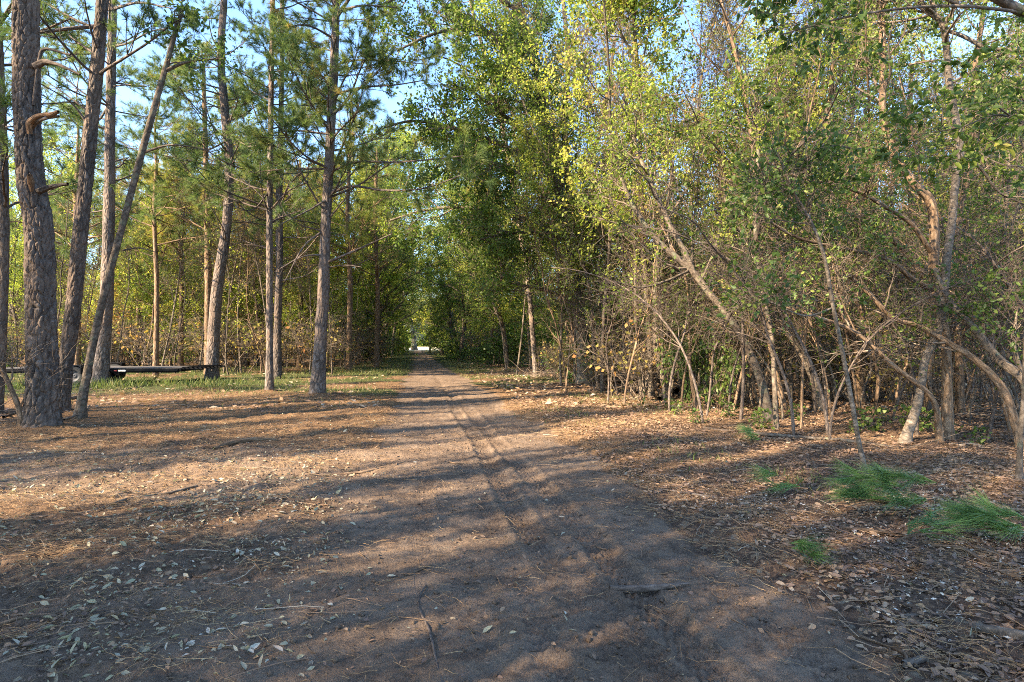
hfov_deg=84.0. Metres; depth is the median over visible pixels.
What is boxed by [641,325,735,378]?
twiggy shrub
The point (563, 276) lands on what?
understory tree
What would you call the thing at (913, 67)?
understory tree
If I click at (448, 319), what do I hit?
slender tree
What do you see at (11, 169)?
slender tree
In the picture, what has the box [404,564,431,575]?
stick
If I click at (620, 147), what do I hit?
arching tree
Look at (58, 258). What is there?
bare tree
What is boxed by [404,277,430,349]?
live oak
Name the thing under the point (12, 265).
broadleaf tree
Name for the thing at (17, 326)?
arching sapling
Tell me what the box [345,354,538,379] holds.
verge grass
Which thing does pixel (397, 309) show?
broadleaf tree
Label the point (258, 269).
bare tree
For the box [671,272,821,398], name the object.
arching sapling
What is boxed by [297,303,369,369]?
arching sapling
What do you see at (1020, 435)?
forest edge tree
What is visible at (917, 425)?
arching sapling
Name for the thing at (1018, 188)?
bare pole tree
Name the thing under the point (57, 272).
bare pole tree
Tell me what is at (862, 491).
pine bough
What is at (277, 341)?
pine tree
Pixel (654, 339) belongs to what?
curved understory tree
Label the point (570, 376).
green shrub
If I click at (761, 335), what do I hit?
bare pole tree
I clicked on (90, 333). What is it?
twiggy shrub
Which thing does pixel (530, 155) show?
slender tree
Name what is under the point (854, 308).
arching sapling
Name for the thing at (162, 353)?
green shrub
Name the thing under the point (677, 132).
slender tree
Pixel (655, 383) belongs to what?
twiggy shrub
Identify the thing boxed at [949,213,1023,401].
arching sapling
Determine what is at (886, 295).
arching sapling
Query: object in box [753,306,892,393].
twiggy shrub
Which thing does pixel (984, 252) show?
arching sapling
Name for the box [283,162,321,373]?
bare tree
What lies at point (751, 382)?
arching sapling
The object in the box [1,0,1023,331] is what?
sky
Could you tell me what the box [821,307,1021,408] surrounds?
arching sapling
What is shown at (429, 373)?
dirt track
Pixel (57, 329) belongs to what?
twiggy shrub
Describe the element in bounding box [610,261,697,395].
arching sapling
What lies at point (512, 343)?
green shrub
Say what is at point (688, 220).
slender tree
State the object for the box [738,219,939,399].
arching sapling
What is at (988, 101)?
slender tree
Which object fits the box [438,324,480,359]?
green shrub
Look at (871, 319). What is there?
arching sapling
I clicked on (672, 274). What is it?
bare pole tree
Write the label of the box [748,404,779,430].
green seedling
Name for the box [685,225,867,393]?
arching sapling
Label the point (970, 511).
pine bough
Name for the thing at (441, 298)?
broadleaf tree
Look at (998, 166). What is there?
bare tree
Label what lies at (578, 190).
bare tree
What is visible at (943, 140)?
slender tree
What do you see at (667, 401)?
green seedling
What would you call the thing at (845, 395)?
slanting tree
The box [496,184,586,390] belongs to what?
arching sapling
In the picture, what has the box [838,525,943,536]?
fallen branch
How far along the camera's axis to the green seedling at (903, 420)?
10.83 m
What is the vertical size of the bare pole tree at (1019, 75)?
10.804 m
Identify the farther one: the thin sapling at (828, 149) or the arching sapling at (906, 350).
the arching sapling at (906, 350)
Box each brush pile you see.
[0,399,83,422]
[497,356,570,377]
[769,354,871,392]
[877,335,1020,427]
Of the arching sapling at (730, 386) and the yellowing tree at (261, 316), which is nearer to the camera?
the arching sapling at (730, 386)
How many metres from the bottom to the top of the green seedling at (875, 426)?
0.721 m
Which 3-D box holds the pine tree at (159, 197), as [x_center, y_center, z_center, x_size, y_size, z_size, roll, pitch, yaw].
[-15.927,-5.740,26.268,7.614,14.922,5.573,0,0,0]
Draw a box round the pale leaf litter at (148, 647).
[0,413,1012,681]
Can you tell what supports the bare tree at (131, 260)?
on the ground at (12, 669)
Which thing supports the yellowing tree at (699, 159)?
on the ground at (12, 669)
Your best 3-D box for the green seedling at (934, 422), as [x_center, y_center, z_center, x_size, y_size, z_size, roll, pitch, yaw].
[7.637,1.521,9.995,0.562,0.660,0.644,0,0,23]
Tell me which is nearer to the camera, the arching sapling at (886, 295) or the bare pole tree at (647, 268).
the arching sapling at (886, 295)
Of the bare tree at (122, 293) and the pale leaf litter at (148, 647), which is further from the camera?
the bare tree at (122, 293)
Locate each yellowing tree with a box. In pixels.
[9,160,89,330]
[10,150,118,323]
[56,137,135,323]
[58,184,152,324]
[96,253,150,329]
[114,155,204,365]
[135,102,264,364]
[153,131,204,317]
[165,246,203,329]
[168,181,273,341]
[221,181,296,364]
[221,189,260,349]
[234,148,332,365]
[244,163,317,342]
[263,195,343,357]
[282,151,373,326]
[282,164,337,352]
[283,163,408,365]
[297,159,365,333]
[297,181,360,358]
[335,171,419,359]
[452,192,547,364]
[484,130,568,367]
[583,266,609,330]
[684,96,733,326]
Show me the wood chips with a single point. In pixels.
(902, 555)
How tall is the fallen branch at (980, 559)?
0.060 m
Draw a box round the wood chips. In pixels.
[642,475,1023,648]
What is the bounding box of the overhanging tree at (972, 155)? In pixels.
[669,0,1023,197]
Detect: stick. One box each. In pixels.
[0,482,197,520]
[0,607,70,625]
[2,397,21,418]
[63,405,90,420]
[305,461,404,477]
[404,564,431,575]
[414,567,442,681]
[496,498,521,503]
[609,582,689,592]
[704,421,753,430]
[723,614,754,631]
[851,633,907,668]
[889,612,939,617]
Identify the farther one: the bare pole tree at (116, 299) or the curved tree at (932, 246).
the bare pole tree at (116, 299)
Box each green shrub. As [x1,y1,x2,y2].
[6,334,24,366]
[131,336,176,362]
[159,322,232,363]
[327,324,383,359]
[342,334,395,359]
[353,324,408,358]
[372,329,402,355]
[395,336,412,353]
[414,324,456,356]
[424,340,438,352]
[434,323,476,355]
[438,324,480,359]
[443,337,456,355]
[445,338,472,359]
[453,338,484,362]
[460,319,531,367]
[472,335,516,364]
[492,329,536,364]
[498,348,528,362]
[525,333,599,378]
[539,334,613,376]
[567,328,622,384]
[640,288,749,411]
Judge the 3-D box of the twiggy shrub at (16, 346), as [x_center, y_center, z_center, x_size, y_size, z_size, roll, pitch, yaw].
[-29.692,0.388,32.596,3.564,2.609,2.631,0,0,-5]
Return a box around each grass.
[4,366,396,407]
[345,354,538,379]
[514,390,840,493]
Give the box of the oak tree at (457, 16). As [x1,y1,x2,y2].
[339,0,688,383]
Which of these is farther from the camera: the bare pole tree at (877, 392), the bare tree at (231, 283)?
the bare tree at (231, 283)
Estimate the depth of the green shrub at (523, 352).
37.29 m
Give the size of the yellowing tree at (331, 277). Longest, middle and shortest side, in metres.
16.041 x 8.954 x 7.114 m
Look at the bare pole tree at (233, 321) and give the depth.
36.32 m
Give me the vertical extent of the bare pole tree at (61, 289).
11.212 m
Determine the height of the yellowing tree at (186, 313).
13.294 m
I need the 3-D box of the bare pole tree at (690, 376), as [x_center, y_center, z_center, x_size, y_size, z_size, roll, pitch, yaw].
[3.983,-3.044,14.756,3.710,9.667,6.120,4,-1,-20]
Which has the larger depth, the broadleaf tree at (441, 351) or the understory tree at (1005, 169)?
the broadleaf tree at (441, 351)
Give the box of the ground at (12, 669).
[0,347,1023,681]
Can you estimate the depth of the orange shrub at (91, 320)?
34.85 m
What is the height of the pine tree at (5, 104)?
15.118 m
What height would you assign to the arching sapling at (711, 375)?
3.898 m
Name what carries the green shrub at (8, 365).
on the ground at (12, 669)
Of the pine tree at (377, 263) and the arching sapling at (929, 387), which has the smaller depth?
the arching sapling at (929, 387)
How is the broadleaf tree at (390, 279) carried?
on the ground at (12, 669)
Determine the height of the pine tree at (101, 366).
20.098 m
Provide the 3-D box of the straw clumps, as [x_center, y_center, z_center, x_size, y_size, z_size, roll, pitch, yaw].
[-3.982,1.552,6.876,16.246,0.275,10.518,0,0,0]
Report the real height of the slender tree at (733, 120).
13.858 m
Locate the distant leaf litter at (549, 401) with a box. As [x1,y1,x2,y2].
[5,361,1020,412]
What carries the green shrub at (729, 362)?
on the ground at (12, 669)
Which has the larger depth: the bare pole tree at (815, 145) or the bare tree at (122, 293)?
the bare tree at (122, 293)
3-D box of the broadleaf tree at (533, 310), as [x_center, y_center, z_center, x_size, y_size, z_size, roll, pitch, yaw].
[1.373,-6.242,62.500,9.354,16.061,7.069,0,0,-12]
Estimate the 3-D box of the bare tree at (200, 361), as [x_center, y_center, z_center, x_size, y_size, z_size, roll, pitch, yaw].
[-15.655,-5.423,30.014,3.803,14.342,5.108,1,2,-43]
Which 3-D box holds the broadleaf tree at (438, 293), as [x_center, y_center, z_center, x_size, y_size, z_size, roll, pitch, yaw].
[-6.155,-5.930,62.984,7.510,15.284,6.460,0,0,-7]
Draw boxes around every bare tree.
[11,211,96,312]
[21,208,68,306]
[50,180,100,310]
[57,172,125,361]
[88,223,131,323]
[96,165,165,365]
[140,119,235,365]
[161,152,241,297]
[165,206,203,361]
[178,90,291,372]
[178,124,239,370]
[204,138,307,320]
[208,135,288,373]
[220,158,314,313]
[274,204,317,366]
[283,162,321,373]
[335,184,358,295]
[485,0,602,382]
[505,89,581,374]
[519,98,607,373]
[535,4,675,390]
[566,1,690,397]
[576,152,629,379]
[576,185,617,375]
[578,183,620,282]
[624,0,779,403]
[667,0,824,399]
[670,15,771,393]
[762,0,883,397]
[834,2,1020,393]
[890,119,940,376]
[891,44,1023,393]
[940,16,1023,388]
[972,7,1023,251]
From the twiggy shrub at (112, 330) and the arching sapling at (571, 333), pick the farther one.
the twiggy shrub at (112, 330)
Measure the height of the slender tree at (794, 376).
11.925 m
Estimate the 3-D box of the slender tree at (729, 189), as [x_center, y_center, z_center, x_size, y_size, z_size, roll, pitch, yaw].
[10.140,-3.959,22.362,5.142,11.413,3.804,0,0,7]
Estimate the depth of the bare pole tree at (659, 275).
13.95 m
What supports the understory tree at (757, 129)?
on the ground at (12, 669)
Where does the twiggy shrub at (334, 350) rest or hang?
on the ground at (12, 669)
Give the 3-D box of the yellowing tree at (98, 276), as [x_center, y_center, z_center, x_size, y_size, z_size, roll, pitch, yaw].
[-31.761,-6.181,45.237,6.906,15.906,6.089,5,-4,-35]
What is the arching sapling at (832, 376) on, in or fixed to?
on the ground at (12, 669)
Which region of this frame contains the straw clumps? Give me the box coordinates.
[0,412,1023,681]
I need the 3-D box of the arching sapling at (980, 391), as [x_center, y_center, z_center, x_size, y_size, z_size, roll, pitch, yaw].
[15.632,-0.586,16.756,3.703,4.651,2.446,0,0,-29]
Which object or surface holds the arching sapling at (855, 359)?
on the ground at (12, 669)
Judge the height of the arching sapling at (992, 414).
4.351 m
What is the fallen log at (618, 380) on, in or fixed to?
on the ground at (12, 669)
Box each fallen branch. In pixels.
[115,361,165,390]
[662,488,768,498]
[753,432,957,449]
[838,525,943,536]
[928,544,1023,579]
[972,545,1023,566]
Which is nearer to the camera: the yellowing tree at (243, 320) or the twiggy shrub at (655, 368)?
the twiggy shrub at (655, 368)
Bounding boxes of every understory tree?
[544,215,607,340]
[601,82,751,399]
[672,100,809,393]
[678,13,852,428]
[854,48,981,393]
[864,0,1023,413]
[940,35,1023,395]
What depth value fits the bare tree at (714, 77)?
17.10 m
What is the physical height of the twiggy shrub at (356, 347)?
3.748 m
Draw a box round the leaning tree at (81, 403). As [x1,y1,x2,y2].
[71,0,248,418]
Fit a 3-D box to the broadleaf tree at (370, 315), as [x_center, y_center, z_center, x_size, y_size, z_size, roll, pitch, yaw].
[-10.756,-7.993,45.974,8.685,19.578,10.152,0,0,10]
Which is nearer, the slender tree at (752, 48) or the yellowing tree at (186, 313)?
the slender tree at (752, 48)
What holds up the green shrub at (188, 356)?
on the ground at (12, 669)
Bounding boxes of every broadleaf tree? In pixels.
[8,122,99,358]
[8,179,23,320]
[8,207,84,331]
[9,181,22,290]
[58,155,212,359]
[139,238,176,354]
[197,159,337,363]
[303,110,467,358]
[314,164,437,336]
[316,113,432,359]
[331,144,451,356]
[332,192,412,359]
[339,274,421,323]
[360,242,399,327]
[363,190,438,352]
[383,267,420,355]
[396,270,422,349]
[398,155,473,340]
[412,115,501,361]
[413,275,436,352]
[415,195,492,354]
[417,252,447,338]
[418,222,472,339]
[421,242,478,333]
[426,225,464,332]
[432,167,557,362]
[433,123,554,367]
[433,265,488,339]
[445,186,514,358]
[488,126,563,359]
[505,236,552,353]
[512,178,621,343]
[540,266,568,346]
[549,260,592,336]
[822,222,887,343]
[845,120,901,332]
[881,135,1015,371]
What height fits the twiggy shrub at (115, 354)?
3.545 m
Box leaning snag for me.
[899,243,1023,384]
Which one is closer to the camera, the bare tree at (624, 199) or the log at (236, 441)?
the log at (236, 441)
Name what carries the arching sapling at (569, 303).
on the ground at (12, 669)
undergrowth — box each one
[8,300,416,354]
[424,297,922,353]
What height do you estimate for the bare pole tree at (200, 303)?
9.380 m
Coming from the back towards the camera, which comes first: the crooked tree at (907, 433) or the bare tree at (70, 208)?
the bare tree at (70, 208)
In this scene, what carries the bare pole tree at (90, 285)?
on the ground at (12, 669)
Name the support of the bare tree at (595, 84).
on the ground at (12, 669)
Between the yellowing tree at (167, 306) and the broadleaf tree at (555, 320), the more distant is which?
the broadleaf tree at (555, 320)
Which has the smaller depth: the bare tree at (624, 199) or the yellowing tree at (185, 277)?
the bare tree at (624, 199)
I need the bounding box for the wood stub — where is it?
[900,655,926,666]
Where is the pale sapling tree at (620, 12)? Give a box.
[548,0,720,397]
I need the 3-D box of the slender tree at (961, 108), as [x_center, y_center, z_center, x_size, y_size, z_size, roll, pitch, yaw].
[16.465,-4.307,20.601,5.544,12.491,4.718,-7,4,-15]
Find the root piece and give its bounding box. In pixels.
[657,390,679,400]
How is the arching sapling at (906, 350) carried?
on the ground at (12, 669)
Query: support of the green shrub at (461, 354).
on the ground at (12, 669)
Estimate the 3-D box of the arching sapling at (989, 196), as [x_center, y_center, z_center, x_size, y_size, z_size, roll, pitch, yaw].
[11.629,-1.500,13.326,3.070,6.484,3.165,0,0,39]
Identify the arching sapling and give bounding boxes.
[7,294,58,345]
[7,314,23,343]
[8,323,24,355]
[10,309,129,357]
[23,307,90,361]
[223,306,262,365]
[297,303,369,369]
[331,312,354,352]
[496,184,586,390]
[515,261,622,375]
[539,270,606,392]
[544,218,703,424]
[553,226,673,400]
[569,267,635,393]
[583,287,678,395]
[587,182,672,378]
[589,216,663,383]
[593,203,707,404]
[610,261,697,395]
[613,285,699,390]
[621,153,828,435]
[621,290,679,392]
[637,289,817,420]
[649,20,905,419]
[651,148,808,434]
[653,213,790,404]
[655,126,817,412]
[656,219,758,410]
[661,248,736,372]
[665,213,818,416]
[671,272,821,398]
[671,300,760,406]
[673,244,817,395]
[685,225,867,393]
[688,242,751,406]
[690,259,740,382]
[696,155,855,423]
[699,136,930,411]
[702,220,832,413]
[717,243,836,408]
[719,209,818,386]
[724,220,853,414]
[731,243,876,407]
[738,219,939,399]
[743,96,939,427]
[761,108,911,417]
[781,121,917,400]
[781,227,919,417]
[809,204,946,389]
[810,263,923,355]
[812,227,1022,393]
[812,304,884,372]
[813,282,886,342]
[816,273,918,376]
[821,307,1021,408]
[823,226,907,391]
[825,244,964,414]
[826,224,1009,439]
[838,181,1020,432]
[846,127,1023,394]
[859,141,1023,320]
[869,251,970,394]
[870,261,1021,415]
[872,237,996,409]
[872,283,940,399]
[876,163,1021,434]
[889,164,1023,370]
[891,270,1022,420]
[908,241,1023,374]
[910,204,1023,405]
[935,151,1023,330]
[948,253,1023,355]
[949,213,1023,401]
[951,187,1023,366]
[955,227,1023,344]
[958,234,1020,417]
[967,257,1023,424]
[968,267,1023,442]
[979,278,1022,396]
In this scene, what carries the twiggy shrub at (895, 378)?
on the ground at (12, 669)
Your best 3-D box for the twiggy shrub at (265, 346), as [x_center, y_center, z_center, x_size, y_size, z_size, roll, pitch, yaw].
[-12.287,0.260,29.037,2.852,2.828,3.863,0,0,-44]
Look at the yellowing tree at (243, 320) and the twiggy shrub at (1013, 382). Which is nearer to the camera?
the twiggy shrub at (1013, 382)
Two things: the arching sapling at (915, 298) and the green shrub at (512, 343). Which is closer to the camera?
the arching sapling at (915, 298)
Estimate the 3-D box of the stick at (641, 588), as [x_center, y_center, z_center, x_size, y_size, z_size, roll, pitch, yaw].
[0.908,1.615,3.727,0.557,0.054,0.050,0,0,-8]
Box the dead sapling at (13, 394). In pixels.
[0,325,99,426]
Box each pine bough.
[737,424,767,442]
[746,462,807,494]
[788,531,840,566]
[821,457,947,515]
[895,503,985,542]
[932,483,1023,545]
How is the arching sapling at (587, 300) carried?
on the ground at (12, 669)
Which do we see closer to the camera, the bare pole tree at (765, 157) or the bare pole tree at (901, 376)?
the bare pole tree at (901, 376)
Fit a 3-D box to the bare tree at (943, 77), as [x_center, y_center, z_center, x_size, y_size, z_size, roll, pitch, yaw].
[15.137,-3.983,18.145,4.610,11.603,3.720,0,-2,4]
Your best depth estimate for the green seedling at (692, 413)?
10.92 m
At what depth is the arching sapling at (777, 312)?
14.76 m
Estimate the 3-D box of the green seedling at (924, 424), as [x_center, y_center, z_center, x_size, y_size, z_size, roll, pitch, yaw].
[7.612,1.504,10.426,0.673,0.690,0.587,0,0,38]
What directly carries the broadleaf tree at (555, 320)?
on the ground at (12, 669)
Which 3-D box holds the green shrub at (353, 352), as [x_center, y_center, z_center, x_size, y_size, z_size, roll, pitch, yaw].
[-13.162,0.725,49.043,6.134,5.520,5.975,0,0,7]
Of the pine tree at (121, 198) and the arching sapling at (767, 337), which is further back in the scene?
the pine tree at (121, 198)
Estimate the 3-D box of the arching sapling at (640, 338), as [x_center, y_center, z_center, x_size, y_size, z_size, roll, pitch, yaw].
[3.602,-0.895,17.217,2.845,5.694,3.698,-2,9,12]
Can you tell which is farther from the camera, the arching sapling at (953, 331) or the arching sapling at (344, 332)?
the arching sapling at (344, 332)
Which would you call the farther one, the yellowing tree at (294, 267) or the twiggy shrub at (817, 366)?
the yellowing tree at (294, 267)
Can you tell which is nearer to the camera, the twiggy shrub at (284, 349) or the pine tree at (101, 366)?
the pine tree at (101, 366)
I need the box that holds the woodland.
[22,218,717,328]
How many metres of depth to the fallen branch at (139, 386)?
19.27 m
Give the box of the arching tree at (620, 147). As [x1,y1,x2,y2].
[562,41,772,419]
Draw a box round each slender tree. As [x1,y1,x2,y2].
[9,160,23,258]
[45,168,93,330]
[57,185,126,314]
[84,129,216,365]
[117,189,195,365]
[171,76,316,367]
[330,185,390,356]
[372,276,406,350]
[434,260,488,361]
[441,182,517,370]
[451,291,476,334]
[453,0,644,387]
[466,0,591,374]
[479,55,632,385]
[484,0,735,392]
[534,278,557,349]
[535,171,620,314]
[536,179,605,345]
[543,94,653,364]
[590,232,650,360]
[607,0,1010,409]
[666,87,792,276]
[672,168,710,273]
[690,0,845,374]
[702,69,781,374]
[707,111,827,379]
[715,0,974,397]
[716,0,969,378]
[716,72,887,384]
[736,0,930,394]
[755,10,844,346]
[760,5,923,374]
[766,0,910,379]
[871,0,1023,276]
[876,14,1020,375]
[885,26,1023,378]
[899,74,984,362]
[997,15,1023,238]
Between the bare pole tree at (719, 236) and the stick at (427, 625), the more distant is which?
the bare pole tree at (719, 236)
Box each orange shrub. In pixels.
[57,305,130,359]
[191,327,243,364]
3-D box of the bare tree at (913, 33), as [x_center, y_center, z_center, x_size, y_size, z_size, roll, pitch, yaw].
[13.855,-5.164,18.897,5.494,14.202,4.434,-6,-4,25]
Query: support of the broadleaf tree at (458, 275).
on the ground at (12, 669)
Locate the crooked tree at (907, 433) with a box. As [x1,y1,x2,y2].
[833,0,1023,442]
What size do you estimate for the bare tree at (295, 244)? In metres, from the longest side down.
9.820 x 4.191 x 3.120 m
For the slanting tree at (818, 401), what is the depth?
13.44 m
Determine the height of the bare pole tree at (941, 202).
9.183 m
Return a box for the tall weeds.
[5,374,260,389]
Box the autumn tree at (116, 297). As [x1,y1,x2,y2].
[95,263,159,363]
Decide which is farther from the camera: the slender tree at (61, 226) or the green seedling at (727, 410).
the slender tree at (61, 226)
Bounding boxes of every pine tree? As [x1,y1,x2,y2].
[0,0,119,412]
[0,0,202,411]
[3,0,181,383]
[8,51,152,364]
[11,0,80,427]
[74,38,240,375]
[85,158,201,365]
[115,0,293,379]
[117,143,239,365]
[140,36,266,373]
[169,0,336,389]
[195,202,283,364]
[205,0,359,378]
[234,0,498,393]
[237,159,346,367]
[265,89,403,371]
[308,123,434,367]
[402,0,599,376]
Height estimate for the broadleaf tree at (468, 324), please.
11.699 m
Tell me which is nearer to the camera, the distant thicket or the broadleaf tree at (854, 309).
the broadleaf tree at (854, 309)
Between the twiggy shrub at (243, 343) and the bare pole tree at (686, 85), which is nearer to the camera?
the bare pole tree at (686, 85)
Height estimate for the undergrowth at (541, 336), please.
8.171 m
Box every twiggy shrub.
[6,332,23,360]
[7,307,24,360]
[7,317,92,354]
[7,330,24,364]
[8,322,61,354]
[58,312,137,364]
[59,311,149,357]
[81,314,143,362]
[93,293,204,365]
[112,306,168,365]
[164,313,245,364]
[172,303,249,364]
[179,299,285,373]
[193,306,284,365]
[229,313,307,370]
[242,322,293,369]
[244,329,296,362]
[256,298,365,373]
[286,328,350,370]
[286,340,304,361]
[305,322,353,371]
[313,312,382,367]
[313,316,382,363]
[328,305,390,364]
[355,324,403,364]
[361,329,389,361]
[447,319,499,363]
[516,340,550,369]
[531,334,599,377]
[531,337,572,378]
[561,308,694,401]
[565,345,621,390]
[591,314,660,381]
[609,343,704,397]
[626,345,676,383]
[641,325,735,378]
[696,345,747,386]
[727,318,803,374]
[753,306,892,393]
[755,312,924,401]
[758,338,796,375]
[786,303,954,402]
[840,336,933,401]
[859,351,952,404]
[908,348,967,394]
[912,308,1022,405]
[918,342,969,386]
[953,355,1012,393]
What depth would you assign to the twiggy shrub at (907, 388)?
14.02 m
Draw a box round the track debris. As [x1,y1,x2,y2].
[202,408,867,680]
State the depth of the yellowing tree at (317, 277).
47.06 m
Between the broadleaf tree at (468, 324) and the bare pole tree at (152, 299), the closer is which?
the bare pole tree at (152, 299)
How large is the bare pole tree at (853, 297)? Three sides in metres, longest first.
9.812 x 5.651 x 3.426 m
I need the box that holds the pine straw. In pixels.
[0,389,1023,681]
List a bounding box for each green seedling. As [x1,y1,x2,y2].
[663,397,680,406]
[665,399,689,414]
[686,406,709,422]
[716,400,746,417]
[746,412,765,424]
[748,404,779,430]
[780,403,806,420]
[845,404,886,431]
[845,419,865,433]
[875,406,891,422]
[893,401,926,426]
[906,407,934,430]
[927,410,962,433]
[960,425,991,444]
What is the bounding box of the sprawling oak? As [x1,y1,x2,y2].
[582,174,720,365]
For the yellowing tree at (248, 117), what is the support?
on the ground at (12, 669)
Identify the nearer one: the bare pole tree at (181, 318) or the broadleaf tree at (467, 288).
the bare pole tree at (181, 318)
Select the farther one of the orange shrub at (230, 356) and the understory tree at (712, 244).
the orange shrub at (230, 356)
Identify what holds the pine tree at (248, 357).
on the ground at (12, 669)
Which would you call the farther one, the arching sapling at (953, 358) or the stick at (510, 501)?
the arching sapling at (953, 358)
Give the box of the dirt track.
[313,350,913,681]
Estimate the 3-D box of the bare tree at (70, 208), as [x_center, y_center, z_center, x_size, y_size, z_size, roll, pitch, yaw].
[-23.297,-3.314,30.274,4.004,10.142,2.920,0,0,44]
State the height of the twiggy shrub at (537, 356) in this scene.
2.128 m
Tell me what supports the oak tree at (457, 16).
on the ground at (12, 669)
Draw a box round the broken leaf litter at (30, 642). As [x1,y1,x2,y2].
[0,384,587,681]
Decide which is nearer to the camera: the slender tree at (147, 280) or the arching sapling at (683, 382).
the arching sapling at (683, 382)
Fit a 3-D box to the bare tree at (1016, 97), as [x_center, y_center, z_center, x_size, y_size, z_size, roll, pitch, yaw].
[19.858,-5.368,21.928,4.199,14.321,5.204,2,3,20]
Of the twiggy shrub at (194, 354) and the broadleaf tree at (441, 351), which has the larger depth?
the broadleaf tree at (441, 351)
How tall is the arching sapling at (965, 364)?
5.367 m
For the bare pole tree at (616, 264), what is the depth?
20.00 m
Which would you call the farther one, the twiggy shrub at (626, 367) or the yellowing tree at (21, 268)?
the yellowing tree at (21, 268)
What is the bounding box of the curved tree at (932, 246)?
[705,0,972,439]
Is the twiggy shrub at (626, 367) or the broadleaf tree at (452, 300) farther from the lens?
the broadleaf tree at (452, 300)
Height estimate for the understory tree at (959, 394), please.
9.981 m
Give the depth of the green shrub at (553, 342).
24.75 m
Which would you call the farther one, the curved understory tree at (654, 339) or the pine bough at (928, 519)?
the curved understory tree at (654, 339)
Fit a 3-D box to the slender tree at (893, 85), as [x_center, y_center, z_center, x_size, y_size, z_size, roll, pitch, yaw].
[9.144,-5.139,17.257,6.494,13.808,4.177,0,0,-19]
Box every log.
[212,437,276,449]
[605,372,680,394]
[972,623,1023,639]
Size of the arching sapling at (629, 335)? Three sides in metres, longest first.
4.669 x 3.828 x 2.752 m
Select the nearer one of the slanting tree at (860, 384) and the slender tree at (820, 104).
the slanting tree at (860, 384)
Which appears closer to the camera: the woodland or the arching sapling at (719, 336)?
the arching sapling at (719, 336)
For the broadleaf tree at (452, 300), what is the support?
on the ground at (12, 669)
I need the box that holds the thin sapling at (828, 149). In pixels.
[701,97,875,480]
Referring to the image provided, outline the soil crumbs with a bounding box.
[0,423,1022,681]
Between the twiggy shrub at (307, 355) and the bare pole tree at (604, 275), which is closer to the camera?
the bare pole tree at (604, 275)
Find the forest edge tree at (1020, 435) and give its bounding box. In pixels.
[895,0,1023,479]
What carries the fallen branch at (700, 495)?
on the ground at (12, 669)
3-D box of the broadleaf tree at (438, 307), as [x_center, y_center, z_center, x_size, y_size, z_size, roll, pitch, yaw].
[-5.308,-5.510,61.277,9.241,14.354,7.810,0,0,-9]
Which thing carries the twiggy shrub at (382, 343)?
on the ground at (12, 669)
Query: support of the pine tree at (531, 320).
on the ground at (12, 669)
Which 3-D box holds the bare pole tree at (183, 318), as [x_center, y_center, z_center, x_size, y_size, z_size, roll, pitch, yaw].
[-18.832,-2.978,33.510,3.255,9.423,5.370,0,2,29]
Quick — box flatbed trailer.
[6,362,224,384]
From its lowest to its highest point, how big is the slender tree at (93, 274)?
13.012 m
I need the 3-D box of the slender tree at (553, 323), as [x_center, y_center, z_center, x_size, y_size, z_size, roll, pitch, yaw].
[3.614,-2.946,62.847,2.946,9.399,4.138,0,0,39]
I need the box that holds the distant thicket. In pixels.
[405,296,586,346]
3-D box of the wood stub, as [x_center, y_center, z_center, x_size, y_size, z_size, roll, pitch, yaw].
[2.036,1.624,2.883,0.158,0.034,0.036,0,0,-22]
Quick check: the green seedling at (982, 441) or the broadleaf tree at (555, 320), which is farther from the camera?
the broadleaf tree at (555, 320)
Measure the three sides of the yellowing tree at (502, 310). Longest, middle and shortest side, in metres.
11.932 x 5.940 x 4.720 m
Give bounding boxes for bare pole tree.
[7,227,24,366]
[15,132,101,356]
[17,193,89,348]
[55,230,124,340]
[61,241,101,349]
[79,206,169,361]
[84,189,138,364]
[122,220,190,365]
[124,221,241,353]
[151,206,203,373]
[153,247,224,365]
[168,238,222,359]
[182,220,233,364]
[190,168,255,374]
[201,168,285,373]
[220,275,256,365]
[230,198,307,337]
[253,220,329,338]
[295,221,364,353]
[296,158,354,373]
[330,209,376,348]
[494,107,643,361]
[547,118,667,368]
[577,76,762,408]
[579,0,705,404]
[584,83,662,379]
[594,166,718,345]
[599,185,683,356]
[603,136,673,337]
[605,159,669,374]
[629,28,707,389]
[629,180,707,364]
[644,1,741,384]
[650,161,713,381]
[664,142,710,367]
[674,104,822,402]
[675,98,735,384]
[685,23,756,390]
[701,105,788,360]
[705,147,801,383]
[707,46,827,350]
[730,0,911,398]
[762,0,973,413]
[764,37,877,377]
[781,46,847,378]
[784,170,908,347]
[815,166,902,381]
[827,137,953,392]
[847,99,1022,358]
[848,71,1023,410]
[850,1,1023,404]
[861,0,965,395]
[865,172,915,363]
[865,198,1011,372]
[876,174,945,384]
[886,34,1019,365]
[890,120,990,333]
[893,97,986,350]
[921,29,1023,412]
[940,56,1023,375]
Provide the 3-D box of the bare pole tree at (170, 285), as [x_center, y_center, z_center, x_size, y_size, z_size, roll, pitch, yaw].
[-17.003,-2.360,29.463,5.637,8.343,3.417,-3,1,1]
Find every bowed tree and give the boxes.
[688,204,944,441]
[773,202,1023,449]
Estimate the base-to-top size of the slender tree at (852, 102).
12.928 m
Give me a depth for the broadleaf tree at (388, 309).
51.23 m
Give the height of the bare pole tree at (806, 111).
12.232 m
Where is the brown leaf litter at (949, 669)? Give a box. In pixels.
[511,396,1023,681]
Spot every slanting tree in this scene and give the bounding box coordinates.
[696,135,822,409]
[759,308,848,401]
[769,0,889,404]
[804,139,1003,414]
[824,4,899,398]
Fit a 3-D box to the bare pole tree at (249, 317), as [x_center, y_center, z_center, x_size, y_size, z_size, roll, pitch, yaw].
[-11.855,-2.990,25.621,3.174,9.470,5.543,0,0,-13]

